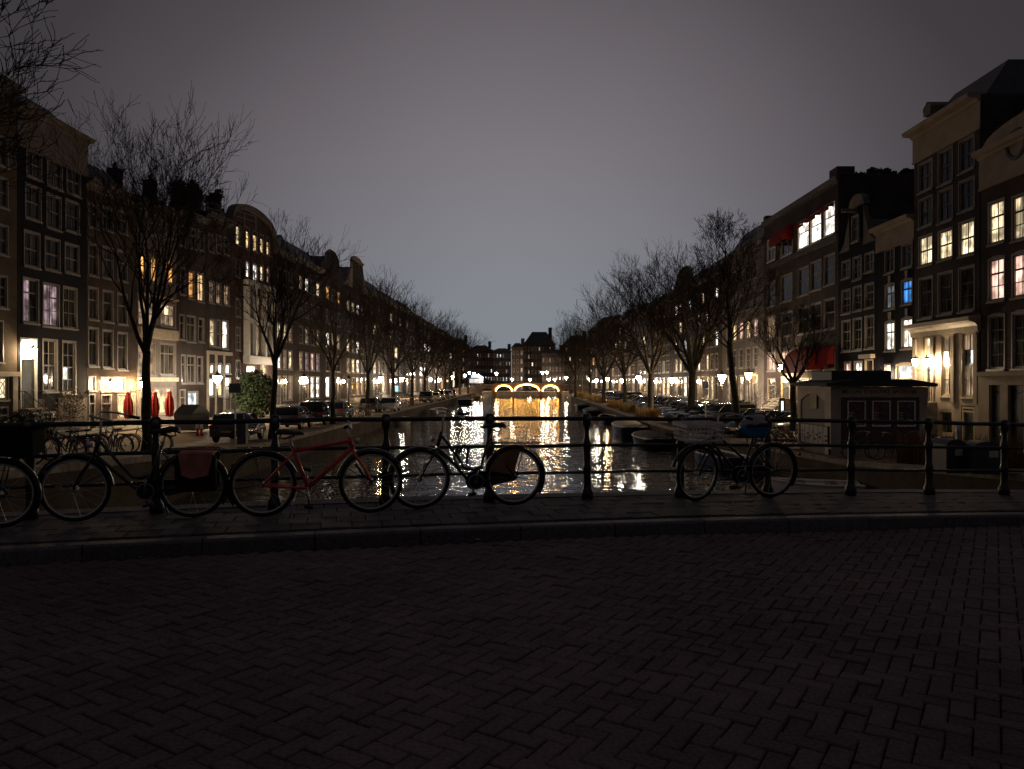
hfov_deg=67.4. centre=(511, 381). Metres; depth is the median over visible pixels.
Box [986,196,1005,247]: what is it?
window
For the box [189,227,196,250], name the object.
window
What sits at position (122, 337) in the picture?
window
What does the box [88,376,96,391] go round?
window
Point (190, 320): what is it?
window
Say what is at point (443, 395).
parked car
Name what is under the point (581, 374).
bare tree
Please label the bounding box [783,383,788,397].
door
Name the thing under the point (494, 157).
sky
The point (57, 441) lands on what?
parked bicycle
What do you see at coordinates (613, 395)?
parked car
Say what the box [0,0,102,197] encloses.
bare tree
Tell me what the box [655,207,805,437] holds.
bare tree
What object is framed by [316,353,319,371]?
window
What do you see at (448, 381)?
canal house
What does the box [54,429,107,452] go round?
parked bicycle
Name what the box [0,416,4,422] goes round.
door
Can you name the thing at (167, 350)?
window
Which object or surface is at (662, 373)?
canal house
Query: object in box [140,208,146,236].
window
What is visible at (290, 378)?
window
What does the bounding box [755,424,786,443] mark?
parked bicycle
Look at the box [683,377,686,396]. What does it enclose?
window
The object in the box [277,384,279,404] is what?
door
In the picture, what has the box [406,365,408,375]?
window
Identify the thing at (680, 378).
window
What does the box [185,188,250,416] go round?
canal house
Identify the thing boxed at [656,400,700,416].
parked car
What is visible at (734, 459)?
moored boat
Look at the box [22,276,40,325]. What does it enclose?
window
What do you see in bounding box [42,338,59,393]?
window
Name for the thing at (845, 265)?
window
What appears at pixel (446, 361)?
bare tree
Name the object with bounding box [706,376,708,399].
window
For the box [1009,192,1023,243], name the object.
window
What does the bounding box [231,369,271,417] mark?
ivy bush
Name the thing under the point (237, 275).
window
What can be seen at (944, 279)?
window
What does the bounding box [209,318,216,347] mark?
window
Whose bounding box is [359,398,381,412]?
parked car
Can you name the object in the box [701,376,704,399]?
window
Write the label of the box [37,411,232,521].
bicycle
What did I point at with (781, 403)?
info column
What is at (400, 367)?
window
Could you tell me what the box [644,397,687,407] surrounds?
parked car
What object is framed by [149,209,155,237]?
window
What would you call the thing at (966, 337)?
window
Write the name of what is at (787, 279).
window
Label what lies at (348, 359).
window
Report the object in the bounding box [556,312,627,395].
bare tree
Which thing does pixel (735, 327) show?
window
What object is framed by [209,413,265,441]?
parked car
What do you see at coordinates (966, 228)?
window
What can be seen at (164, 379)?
canal house
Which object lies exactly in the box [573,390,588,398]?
dry reeds
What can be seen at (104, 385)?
window
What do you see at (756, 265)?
window
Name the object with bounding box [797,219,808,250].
window
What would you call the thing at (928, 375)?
door
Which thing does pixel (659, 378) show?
window
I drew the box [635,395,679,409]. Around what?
parked car
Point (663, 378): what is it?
window
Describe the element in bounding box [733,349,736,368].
window
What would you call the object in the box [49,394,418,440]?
pavement
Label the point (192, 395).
window
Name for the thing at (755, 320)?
window
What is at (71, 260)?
window
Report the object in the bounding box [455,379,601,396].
arch bridge
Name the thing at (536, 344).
house
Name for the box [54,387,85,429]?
climbing shrub
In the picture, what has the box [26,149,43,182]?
window
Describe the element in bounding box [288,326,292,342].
window
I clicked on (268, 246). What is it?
window
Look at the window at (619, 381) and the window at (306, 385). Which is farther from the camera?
the window at (619, 381)
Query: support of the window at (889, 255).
in the canal house at (894, 243)
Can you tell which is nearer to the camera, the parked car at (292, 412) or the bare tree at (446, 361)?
the parked car at (292, 412)
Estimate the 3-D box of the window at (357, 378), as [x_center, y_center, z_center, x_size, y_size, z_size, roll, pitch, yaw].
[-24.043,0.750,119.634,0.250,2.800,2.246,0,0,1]
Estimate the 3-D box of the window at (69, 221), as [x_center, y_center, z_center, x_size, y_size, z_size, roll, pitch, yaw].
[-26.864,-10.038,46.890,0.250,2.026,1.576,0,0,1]
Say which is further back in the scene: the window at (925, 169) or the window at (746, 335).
the window at (746, 335)
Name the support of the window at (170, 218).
in the canal house at (164, 379)
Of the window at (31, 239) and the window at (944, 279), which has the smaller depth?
the window at (944, 279)
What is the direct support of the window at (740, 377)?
in the canal house at (745, 354)
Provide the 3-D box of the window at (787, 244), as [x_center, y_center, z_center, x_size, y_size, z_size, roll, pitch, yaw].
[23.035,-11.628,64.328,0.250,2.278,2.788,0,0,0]
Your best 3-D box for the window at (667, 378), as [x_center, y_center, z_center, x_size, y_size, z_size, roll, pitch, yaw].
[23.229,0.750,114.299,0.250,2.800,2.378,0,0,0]
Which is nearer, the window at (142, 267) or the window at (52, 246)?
the window at (52, 246)
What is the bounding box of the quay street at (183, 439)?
[0,389,485,468]
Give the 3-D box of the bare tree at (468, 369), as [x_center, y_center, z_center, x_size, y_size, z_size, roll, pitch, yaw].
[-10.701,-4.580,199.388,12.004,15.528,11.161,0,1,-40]
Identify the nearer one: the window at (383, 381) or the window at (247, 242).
the window at (247, 242)
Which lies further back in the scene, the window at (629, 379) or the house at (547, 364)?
the house at (547, 364)
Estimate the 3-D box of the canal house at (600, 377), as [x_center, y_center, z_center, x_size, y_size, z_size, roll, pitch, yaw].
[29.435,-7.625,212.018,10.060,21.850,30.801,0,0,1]
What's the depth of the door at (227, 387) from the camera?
68.81 m
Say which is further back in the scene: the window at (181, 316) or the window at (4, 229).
the window at (181, 316)
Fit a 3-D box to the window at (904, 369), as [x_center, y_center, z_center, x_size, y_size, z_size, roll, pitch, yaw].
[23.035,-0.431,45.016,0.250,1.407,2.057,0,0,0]
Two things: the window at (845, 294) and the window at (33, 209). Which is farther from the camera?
the window at (845, 294)
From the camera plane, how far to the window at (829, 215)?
55.89 m
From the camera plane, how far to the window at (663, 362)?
118.35 m
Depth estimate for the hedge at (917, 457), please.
25.94 m
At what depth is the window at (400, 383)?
158.95 m
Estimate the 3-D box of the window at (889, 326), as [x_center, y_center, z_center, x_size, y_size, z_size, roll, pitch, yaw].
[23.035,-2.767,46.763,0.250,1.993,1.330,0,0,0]
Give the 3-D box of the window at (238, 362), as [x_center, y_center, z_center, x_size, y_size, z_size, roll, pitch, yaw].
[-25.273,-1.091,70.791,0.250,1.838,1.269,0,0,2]
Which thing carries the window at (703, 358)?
in the canal house at (709, 369)
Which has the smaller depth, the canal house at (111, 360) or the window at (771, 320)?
the canal house at (111, 360)
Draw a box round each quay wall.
[0,389,487,511]
[570,393,1023,489]
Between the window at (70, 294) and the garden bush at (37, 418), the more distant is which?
the window at (70, 294)
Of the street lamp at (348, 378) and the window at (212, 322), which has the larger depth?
the street lamp at (348, 378)
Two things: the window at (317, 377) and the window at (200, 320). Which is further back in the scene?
the window at (317, 377)
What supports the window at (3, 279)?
in the canal house at (9, 373)
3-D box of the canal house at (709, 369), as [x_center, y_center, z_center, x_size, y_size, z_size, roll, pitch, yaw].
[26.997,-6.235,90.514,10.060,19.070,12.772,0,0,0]
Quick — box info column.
[779,398,784,409]
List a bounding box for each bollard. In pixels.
[196,424,198,435]
[200,424,202,435]
[955,425,961,439]
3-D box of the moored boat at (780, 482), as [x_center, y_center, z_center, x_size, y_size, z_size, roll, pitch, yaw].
[11.209,4.072,28.598,3.381,0.956,1.600,0,0,12]
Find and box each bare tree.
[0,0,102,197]
[29,81,265,450]
[197,207,366,438]
[270,268,384,423]
[329,275,453,409]
[334,264,420,415]
[373,292,437,404]
[387,307,472,401]
[402,323,482,389]
[421,322,473,388]
[422,313,471,399]
[437,328,497,394]
[454,335,496,392]
[544,308,597,397]
[545,343,593,393]
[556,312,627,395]
[557,339,596,390]
[560,282,688,401]
[568,306,644,402]
[588,248,711,408]
[601,223,781,409]
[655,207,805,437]
[742,294,839,441]
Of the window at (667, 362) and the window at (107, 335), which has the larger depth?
the window at (667, 362)
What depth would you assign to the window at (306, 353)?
92.35 m
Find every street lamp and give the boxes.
[212,369,222,413]
[300,372,306,400]
[346,374,350,402]
[379,374,382,399]
[636,373,640,391]
[669,375,674,395]
[718,369,725,402]
[744,367,752,402]
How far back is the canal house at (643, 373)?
137.59 m
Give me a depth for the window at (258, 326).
76.21 m
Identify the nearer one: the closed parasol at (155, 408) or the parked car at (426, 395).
the closed parasol at (155, 408)
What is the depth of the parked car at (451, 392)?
147.41 m
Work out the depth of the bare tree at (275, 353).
41.42 m
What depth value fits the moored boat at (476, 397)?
179.02 m
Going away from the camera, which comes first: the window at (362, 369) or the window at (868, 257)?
the window at (868, 257)
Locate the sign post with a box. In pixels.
[229,383,240,443]
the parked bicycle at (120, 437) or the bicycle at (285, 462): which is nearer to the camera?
the bicycle at (285, 462)
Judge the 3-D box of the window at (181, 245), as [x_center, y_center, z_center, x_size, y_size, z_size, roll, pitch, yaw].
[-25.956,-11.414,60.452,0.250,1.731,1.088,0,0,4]
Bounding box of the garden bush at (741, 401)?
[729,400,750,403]
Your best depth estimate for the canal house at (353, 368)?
117.40 m
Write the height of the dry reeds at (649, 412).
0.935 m
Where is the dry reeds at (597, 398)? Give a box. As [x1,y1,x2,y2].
[586,394,607,402]
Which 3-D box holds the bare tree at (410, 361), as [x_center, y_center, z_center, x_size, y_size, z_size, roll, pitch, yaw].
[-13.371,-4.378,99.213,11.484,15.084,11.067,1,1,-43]
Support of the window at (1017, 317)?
in the canal house at (998, 156)
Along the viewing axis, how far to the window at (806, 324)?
60.91 m
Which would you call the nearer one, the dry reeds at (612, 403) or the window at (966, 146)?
the window at (966, 146)
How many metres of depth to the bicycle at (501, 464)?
8.83 m
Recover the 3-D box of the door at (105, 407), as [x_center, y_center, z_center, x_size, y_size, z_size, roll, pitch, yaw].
[-26.741,2.271,50.501,0.120,1.558,0.971,0,0,4]
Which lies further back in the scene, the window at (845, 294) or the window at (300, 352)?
the window at (300, 352)
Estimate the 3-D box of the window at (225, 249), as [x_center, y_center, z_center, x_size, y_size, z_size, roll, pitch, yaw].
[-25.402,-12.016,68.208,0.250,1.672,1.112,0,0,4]
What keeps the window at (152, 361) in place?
in the canal house at (164, 379)
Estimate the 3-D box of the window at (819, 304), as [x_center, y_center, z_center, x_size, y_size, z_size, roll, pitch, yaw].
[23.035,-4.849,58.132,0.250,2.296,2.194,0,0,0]
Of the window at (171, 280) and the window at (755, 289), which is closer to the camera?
the window at (171, 280)
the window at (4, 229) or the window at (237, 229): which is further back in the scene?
the window at (237, 229)
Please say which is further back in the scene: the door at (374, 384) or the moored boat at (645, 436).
the door at (374, 384)
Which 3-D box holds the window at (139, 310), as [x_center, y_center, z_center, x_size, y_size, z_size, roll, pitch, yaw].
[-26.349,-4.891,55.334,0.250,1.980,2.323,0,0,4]
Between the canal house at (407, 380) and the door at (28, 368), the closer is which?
the door at (28, 368)
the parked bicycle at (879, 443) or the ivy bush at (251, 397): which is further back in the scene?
the ivy bush at (251, 397)
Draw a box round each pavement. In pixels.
[0,493,1023,567]
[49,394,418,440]
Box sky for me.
[0,0,1023,382]
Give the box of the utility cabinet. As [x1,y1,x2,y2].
[237,424,247,443]
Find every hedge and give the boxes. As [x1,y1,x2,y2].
[167,180,204,210]
[205,188,223,212]
[855,167,913,173]
[885,428,1023,468]
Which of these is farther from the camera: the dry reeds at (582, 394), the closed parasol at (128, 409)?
the dry reeds at (582, 394)
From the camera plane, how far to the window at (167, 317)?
58.43 m
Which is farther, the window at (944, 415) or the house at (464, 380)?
the house at (464, 380)
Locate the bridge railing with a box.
[0,413,1023,519]
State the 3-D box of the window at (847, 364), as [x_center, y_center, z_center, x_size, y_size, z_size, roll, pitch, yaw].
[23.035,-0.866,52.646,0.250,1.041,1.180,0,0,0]
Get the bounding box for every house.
[0,73,26,422]
[17,95,95,436]
[86,165,141,428]
[108,162,182,419]
[142,174,211,408]
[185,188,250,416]
[219,204,276,411]
[274,235,297,406]
[285,240,325,405]
[306,249,347,401]
[340,256,370,401]
[365,282,386,398]
[379,291,404,396]
[396,300,418,395]
[416,314,432,393]
[426,321,443,391]
[441,330,455,389]
[456,335,467,387]
[468,341,492,389]
[493,344,511,389]
[511,338,524,390]
[523,327,554,390]
[541,346,564,390]
[562,332,588,390]
[587,314,612,388]
[597,315,618,390]
[608,311,628,391]
[622,304,645,391]
[637,296,661,394]
[652,294,671,395]
[667,265,704,396]
[695,253,730,402]
[720,225,763,407]
[752,166,913,412]
[838,193,891,369]
[868,213,914,378]
[902,59,1023,439]
[971,109,1023,446]
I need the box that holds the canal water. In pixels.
[170,395,788,504]
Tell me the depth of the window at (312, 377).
94.89 m
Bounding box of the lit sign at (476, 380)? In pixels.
[469,375,482,385]
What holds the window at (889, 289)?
in the canal house at (894, 243)
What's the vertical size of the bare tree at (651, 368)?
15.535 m
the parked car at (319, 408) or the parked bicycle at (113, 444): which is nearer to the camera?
the parked bicycle at (113, 444)
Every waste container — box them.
[932,437,966,473]
[965,440,1000,474]
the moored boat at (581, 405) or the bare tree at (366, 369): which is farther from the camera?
the moored boat at (581, 405)
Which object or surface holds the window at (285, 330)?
in the canal house at (286, 381)
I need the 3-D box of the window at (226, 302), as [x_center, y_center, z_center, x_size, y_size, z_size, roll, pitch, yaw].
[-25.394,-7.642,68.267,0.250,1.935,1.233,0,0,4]
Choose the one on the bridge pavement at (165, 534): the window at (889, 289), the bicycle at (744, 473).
the bicycle at (744, 473)
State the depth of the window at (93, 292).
49.30 m
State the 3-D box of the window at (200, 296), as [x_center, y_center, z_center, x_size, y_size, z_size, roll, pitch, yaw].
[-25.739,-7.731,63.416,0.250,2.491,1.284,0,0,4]
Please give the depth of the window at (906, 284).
44.90 m
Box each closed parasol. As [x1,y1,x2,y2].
[123,390,133,425]
[151,390,159,416]
[165,390,173,418]
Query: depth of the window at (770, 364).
68.68 m
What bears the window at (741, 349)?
in the canal house at (745, 354)
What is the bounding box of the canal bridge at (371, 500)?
[0,489,1023,549]
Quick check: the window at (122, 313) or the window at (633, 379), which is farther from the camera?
the window at (633, 379)
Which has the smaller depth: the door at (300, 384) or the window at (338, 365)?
the door at (300, 384)
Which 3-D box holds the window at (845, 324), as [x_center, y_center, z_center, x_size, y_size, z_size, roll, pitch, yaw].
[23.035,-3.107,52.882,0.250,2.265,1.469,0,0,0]
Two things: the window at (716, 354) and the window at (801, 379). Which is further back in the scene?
the window at (716, 354)
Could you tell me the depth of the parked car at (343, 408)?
61.48 m
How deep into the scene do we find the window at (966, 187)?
38.98 m
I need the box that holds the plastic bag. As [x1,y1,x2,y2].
[738,414,768,438]
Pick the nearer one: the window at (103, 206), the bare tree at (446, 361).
the window at (103, 206)
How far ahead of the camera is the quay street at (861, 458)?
35.04 m
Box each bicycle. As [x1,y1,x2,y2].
[0,426,46,527]
[23,438,46,464]
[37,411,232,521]
[40,427,100,459]
[42,427,87,460]
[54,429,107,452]
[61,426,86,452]
[95,426,133,450]
[108,426,118,455]
[120,427,173,450]
[221,417,403,517]
[353,407,363,416]
[388,408,549,508]
[671,409,800,500]
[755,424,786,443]
[757,427,795,443]
[762,423,795,443]
[841,431,878,458]
[867,432,909,459]
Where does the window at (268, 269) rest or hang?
in the canal house at (250, 349)
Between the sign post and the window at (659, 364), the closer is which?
the sign post
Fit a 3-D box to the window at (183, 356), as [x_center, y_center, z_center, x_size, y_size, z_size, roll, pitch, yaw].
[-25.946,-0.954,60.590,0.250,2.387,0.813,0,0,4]
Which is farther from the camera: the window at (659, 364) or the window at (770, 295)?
the window at (659, 364)
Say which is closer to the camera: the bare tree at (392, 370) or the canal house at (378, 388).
the bare tree at (392, 370)
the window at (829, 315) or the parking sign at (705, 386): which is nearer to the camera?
the parking sign at (705, 386)
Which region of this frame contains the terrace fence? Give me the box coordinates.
[206,201,255,226]
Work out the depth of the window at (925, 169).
42.87 m
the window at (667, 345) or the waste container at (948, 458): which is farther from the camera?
the window at (667, 345)
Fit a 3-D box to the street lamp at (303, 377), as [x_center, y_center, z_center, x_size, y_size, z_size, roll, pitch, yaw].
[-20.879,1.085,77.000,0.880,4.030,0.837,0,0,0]
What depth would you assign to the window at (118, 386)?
52.04 m
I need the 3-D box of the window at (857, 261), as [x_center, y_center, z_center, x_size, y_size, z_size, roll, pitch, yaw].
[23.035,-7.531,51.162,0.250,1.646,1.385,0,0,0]
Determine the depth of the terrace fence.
71.45 m
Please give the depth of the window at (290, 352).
86.21 m
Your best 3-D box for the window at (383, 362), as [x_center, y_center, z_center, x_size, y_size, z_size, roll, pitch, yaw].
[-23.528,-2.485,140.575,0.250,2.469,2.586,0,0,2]
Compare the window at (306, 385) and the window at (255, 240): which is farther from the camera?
the window at (306, 385)
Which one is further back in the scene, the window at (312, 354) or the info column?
the window at (312, 354)
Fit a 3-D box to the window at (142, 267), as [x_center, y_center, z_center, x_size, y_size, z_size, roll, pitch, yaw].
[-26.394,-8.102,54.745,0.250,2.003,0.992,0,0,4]
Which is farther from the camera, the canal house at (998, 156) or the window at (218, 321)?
the window at (218, 321)
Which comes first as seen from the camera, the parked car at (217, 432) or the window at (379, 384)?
the parked car at (217, 432)
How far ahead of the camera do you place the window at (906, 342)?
45.01 m
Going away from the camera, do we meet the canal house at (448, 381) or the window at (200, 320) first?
the window at (200, 320)
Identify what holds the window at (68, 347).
in the canal house at (51, 310)
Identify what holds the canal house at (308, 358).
on the quay street at (183, 439)
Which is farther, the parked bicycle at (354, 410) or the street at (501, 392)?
the street at (501, 392)
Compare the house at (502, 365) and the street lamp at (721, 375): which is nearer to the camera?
the street lamp at (721, 375)
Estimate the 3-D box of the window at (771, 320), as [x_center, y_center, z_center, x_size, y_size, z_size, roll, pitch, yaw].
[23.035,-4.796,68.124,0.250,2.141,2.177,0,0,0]
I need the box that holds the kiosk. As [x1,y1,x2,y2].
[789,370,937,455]
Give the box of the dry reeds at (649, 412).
[634,406,661,416]
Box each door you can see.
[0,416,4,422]
[22,359,34,407]
[90,404,92,428]
[102,404,108,426]
[226,386,229,408]
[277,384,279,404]
[299,383,301,402]
[373,383,375,395]
[754,384,756,406]
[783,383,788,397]
[927,357,929,401]
[965,412,972,439]
[994,386,999,444]
[1013,386,1023,446]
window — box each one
[0,134,9,169]
[0,176,9,210]
[0,223,9,257]
[0,274,9,309]
[0,320,5,363]
[0,376,10,401]
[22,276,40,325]
[23,229,41,270]
[24,182,42,223]
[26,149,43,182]
[42,282,60,328]
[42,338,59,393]
[44,235,61,273]
[46,160,63,192]
[46,191,62,232]
[62,285,78,330]
[62,340,77,394]
[64,241,80,276]
[65,198,79,235]
[66,168,82,199]
[88,202,99,230]
[88,242,99,278]
[88,286,99,321]
[88,326,99,367]
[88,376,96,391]
[100,377,113,392]
[102,205,114,233]
[102,245,114,280]
[102,289,114,323]
[102,329,114,369]
[112,377,126,392]
[117,210,128,235]
[117,249,128,283]
[117,292,128,325]
[117,331,128,370]
[117,393,135,419]
[138,254,145,282]
[138,298,156,327]
[138,341,156,376]
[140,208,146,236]
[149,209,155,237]
[150,255,158,283]
[154,387,172,414]
[160,302,176,328]
[160,342,176,375]
[165,218,173,239]
[165,259,174,285]
[179,224,186,248]
[179,314,185,340]
[180,266,186,295]
[181,354,186,384]
[186,314,196,343]
[187,355,196,384]
[188,270,195,300]
[188,391,197,404]
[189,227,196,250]
[197,229,203,251]
[197,272,204,303]
[197,356,203,384]
[198,317,204,342]
[208,233,214,253]
[209,280,215,304]
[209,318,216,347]
[209,363,214,374]
[209,378,215,397]
[216,234,220,254]
[216,283,221,305]
[217,319,221,348]
[218,363,223,374]
[218,378,223,397]
[222,320,228,349]
[224,236,229,256]
[224,285,230,306]
[225,363,231,374]
[235,258,239,278]
[235,298,241,317]
[235,326,241,351]
[235,360,240,379]
[236,225,240,246]
[245,260,250,278]
[246,227,249,250]
[246,365,255,372]
[250,325,251,354]
[253,230,257,253]
[253,263,257,281]
[258,326,260,355]
[260,234,264,254]
[260,265,263,281]
[266,236,270,256]
[266,267,269,283]
[267,328,268,355]
[278,354,281,369]
[283,323,286,341]
[283,349,287,369]
[283,376,287,400]
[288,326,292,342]
[288,350,291,369]
[288,376,292,400]
[299,325,303,343]
[299,351,303,370]
[305,327,309,344]
[305,352,309,370]
[305,376,309,399]
[310,376,314,398]
[311,353,313,370]
[316,282,319,296]
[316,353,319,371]
[316,376,319,398]
[326,355,329,371]
[326,377,329,397]
[337,334,340,349]
[337,356,340,372]
[347,358,350,372]
[352,359,354,372]
[352,377,355,395]
[356,359,359,373]
[356,377,359,394]
[361,360,363,373]
[361,377,363,394]
[373,360,375,373]
[378,361,380,374]
[378,378,380,393]
[382,361,384,374]
[382,378,384,392]
[395,347,397,358]
[399,364,402,375]
[399,378,402,391]
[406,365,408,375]
[469,379,482,382]
[618,379,620,390]
[628,378,630,391]
[632,378,634,391]
[642,378,644,393]
[658,361,660,373]
[658,377,660,394]
[662,361,664,372]
[662,377,664,395]
[666,344,668,355]
[666,360,668,372]
[666,377,668,394]
[674,359,677,372]
[678,358,681,372]
[679,377,681,396]
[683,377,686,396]
[701,355,704,370]
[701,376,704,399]
[705,354,708,370]
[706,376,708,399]
[709,376,713,399]
[710,354,712,370]
[714,353,717,370]
[714,376,717,400]
[725,350,728,369]
[725,375,729,401]
[732,323,736,341]
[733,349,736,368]
[738,321,742,340]
[738,348,742,368]
[738,375,742,400]
[744,376,750,402]
[745,292,750,310]
[745,319,750,339]
[745,347,750,368]
[752,289,757,308]
[752,317,757,338]
[752,346,757,367]
[753,260,757,278]
[766,239,774,263]
[766,280,774,308]
[766,352,775,371]
[766,378,774,400]
[767,315,774,339]
[780,239,792,258]
[780,272,792,303]
[780,350,791,371]
[781,310,792,337]
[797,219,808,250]
[797,265,808,297]
[797,305,808,335]
[797,378,808,401]
[809,211,821,245]
[809,258,821,292]
[810,301,821,332]
[823,201,834,238]
[823,252,834,287]
[823,297,834,330]
[823,347,834,370]
[840,259,850,280]
[840,288,850,315]
[840,319,850,352]
[844,361,850,369]
[850,213,859,243]
[851,254,861,281]
[851,284,861,312]
[851,317,861,351]
[854,360,861,369]
[863,250,874,274]
[863,281,874,309]
[863,314,874,349]
[883,247,894,275]
[883,282,894,311]
[883,320,894,352]
[896,362,911,378]
[899,241,912,270]
[899,277,912,306]
[899,316,912,350]
[916,157,932,195]
[916,194,932,230]
[916,232,932,268]
[916,275,932,320]
[936,144,952,188]
[936,185,952,225]
[936,226,952,262]
[936,269,952,316]
[937,409,952,436]
[939,333,953,397]
[956,133,974,175]
[956,175,974,214]
[956,217,974,258]
[956,264,974,313]
[959,331,975,398]
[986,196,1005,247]
[986,255,1005,303]
[986,312,1005,370]
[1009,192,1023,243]
[1009,249,1023,300]
[1009,309,1023,370]
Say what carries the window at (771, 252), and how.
in the canal house at (813, 223)
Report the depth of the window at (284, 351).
84.11 m
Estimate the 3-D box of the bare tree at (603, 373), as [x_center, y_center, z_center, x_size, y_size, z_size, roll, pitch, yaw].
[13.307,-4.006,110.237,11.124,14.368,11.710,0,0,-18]
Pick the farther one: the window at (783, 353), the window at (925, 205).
the window at (783, 353)
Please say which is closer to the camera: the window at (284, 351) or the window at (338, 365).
the window at (284, 351)
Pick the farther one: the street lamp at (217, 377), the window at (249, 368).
the window at (249, 368)
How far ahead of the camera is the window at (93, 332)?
49.30 m
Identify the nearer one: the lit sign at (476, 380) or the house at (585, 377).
the lit sign at (476, 380)
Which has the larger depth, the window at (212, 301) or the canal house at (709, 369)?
the canal house at (709, 369)
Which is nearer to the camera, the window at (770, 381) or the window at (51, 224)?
the window at (51, 224)
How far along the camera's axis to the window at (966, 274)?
39.03 m
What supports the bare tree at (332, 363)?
on the quay street at (183, 439)
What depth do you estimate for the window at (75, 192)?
47.19 m
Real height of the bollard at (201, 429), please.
0.850 m
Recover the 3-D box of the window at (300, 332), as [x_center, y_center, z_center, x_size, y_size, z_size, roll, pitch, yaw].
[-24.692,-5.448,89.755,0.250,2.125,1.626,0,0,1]
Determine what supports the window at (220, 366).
in the canal house at (219, 353)
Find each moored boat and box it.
[394,416,410,424]
[429,407,446,413]
[458,397,473,403]
[471,395,481,399]
[575,403,588,408]
[583,407,600,415]
[598,414,615,422]
[611,421,647,437]
[632,430,672,447]
[694,447,749,468]
[771,477,865,489]
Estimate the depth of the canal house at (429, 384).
191.13 m
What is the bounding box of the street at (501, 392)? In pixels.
[482,390,569,394]
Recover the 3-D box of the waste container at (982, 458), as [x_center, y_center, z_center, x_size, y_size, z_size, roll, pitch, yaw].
[12.513,2.005,20.500,0.720,0.860,0.740,0,0,8]
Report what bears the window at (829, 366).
in the canal house at (813, 223)
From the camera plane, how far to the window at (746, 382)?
75.39 m
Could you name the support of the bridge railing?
on the bridge pavement at (165, 534)
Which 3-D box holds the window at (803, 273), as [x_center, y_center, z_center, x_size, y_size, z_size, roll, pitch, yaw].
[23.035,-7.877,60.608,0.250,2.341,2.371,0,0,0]
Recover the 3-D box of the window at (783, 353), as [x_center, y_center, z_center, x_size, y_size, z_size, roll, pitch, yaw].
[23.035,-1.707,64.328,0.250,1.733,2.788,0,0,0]
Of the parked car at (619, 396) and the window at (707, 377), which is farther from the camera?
the parked car at (619, 396)
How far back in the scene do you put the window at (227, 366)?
68.70 m
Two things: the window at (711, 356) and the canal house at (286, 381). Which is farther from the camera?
the window at (711, 356)
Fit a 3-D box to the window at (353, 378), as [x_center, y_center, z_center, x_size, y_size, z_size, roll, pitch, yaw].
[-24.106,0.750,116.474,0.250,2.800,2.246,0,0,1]
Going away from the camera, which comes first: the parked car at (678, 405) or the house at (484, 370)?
the parked car at (678, 405)
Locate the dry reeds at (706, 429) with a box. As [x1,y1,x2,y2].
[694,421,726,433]
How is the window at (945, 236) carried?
in the canal house at (952, 134)
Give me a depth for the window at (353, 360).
117.14 m
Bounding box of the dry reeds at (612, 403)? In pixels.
[605,399,622,407]
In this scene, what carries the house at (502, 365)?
on the street at (501, 392)
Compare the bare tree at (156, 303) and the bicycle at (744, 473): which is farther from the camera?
the bare tree at (156, 303)
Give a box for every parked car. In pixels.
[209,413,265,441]
[276,406,312,428]
[299,401,336,424]
[335,401,353,416]
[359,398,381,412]
[378,397,400,411]
[419,391,434,402]
[433,392,441,400]
[434,390,445,399]
[445,390,453,396]
[606,392,620,396]
[606,393,619,398]
[608,392,642,400]
[621,395,647,402]
[624,396,647,404]
[634,397,647,403]
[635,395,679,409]
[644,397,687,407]
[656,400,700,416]
[661,401,710,415]
[661,403,710,422]
[673,405,708,416]
[688,403,756,416]
[715,408,772,433]
[725,410,797,435]
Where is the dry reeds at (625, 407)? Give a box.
[618,402,638,411]
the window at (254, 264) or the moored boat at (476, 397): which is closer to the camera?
the window at (254, 264)
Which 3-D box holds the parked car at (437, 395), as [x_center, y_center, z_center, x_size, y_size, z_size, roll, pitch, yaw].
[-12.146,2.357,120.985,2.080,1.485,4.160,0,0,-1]
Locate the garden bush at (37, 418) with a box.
[2,409,57,436]
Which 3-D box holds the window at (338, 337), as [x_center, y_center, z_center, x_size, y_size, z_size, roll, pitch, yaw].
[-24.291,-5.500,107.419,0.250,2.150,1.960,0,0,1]
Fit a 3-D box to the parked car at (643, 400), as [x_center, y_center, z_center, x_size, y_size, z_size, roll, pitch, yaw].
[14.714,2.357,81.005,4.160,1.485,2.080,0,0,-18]
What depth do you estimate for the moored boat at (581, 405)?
119.27 m
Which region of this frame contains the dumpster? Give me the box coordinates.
[173,404,209,430]
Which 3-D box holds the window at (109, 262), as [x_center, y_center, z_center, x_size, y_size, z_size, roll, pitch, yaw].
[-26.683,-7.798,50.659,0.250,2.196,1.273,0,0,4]
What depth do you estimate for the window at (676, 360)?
108.63 m
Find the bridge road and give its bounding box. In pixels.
[0,526,1023,768]
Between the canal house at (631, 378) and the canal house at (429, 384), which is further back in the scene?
the canal house at (429, 384)
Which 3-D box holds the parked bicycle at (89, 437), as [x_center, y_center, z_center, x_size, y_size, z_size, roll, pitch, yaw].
[-13.635,1.857,23.574,1.853,1.098,0.564,0,5,-14]
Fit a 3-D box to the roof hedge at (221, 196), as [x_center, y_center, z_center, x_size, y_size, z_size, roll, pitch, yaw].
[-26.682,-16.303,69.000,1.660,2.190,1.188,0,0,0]
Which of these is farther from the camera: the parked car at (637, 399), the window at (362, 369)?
the window at (362, 369)
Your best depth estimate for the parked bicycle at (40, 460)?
21.01 m
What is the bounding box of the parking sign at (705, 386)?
[697,379,707,416]
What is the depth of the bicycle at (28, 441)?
7.70 m
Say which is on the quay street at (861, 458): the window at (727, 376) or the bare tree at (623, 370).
the bare tree at (623, 370)
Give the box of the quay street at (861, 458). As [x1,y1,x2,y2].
[573,393,1023,469]
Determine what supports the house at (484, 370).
on the quay street at (183, 439)
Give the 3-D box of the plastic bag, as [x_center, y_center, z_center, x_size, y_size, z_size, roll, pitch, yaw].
[3.088,0.573,9.807,0.390,0.310,0.267,0,0,-13]

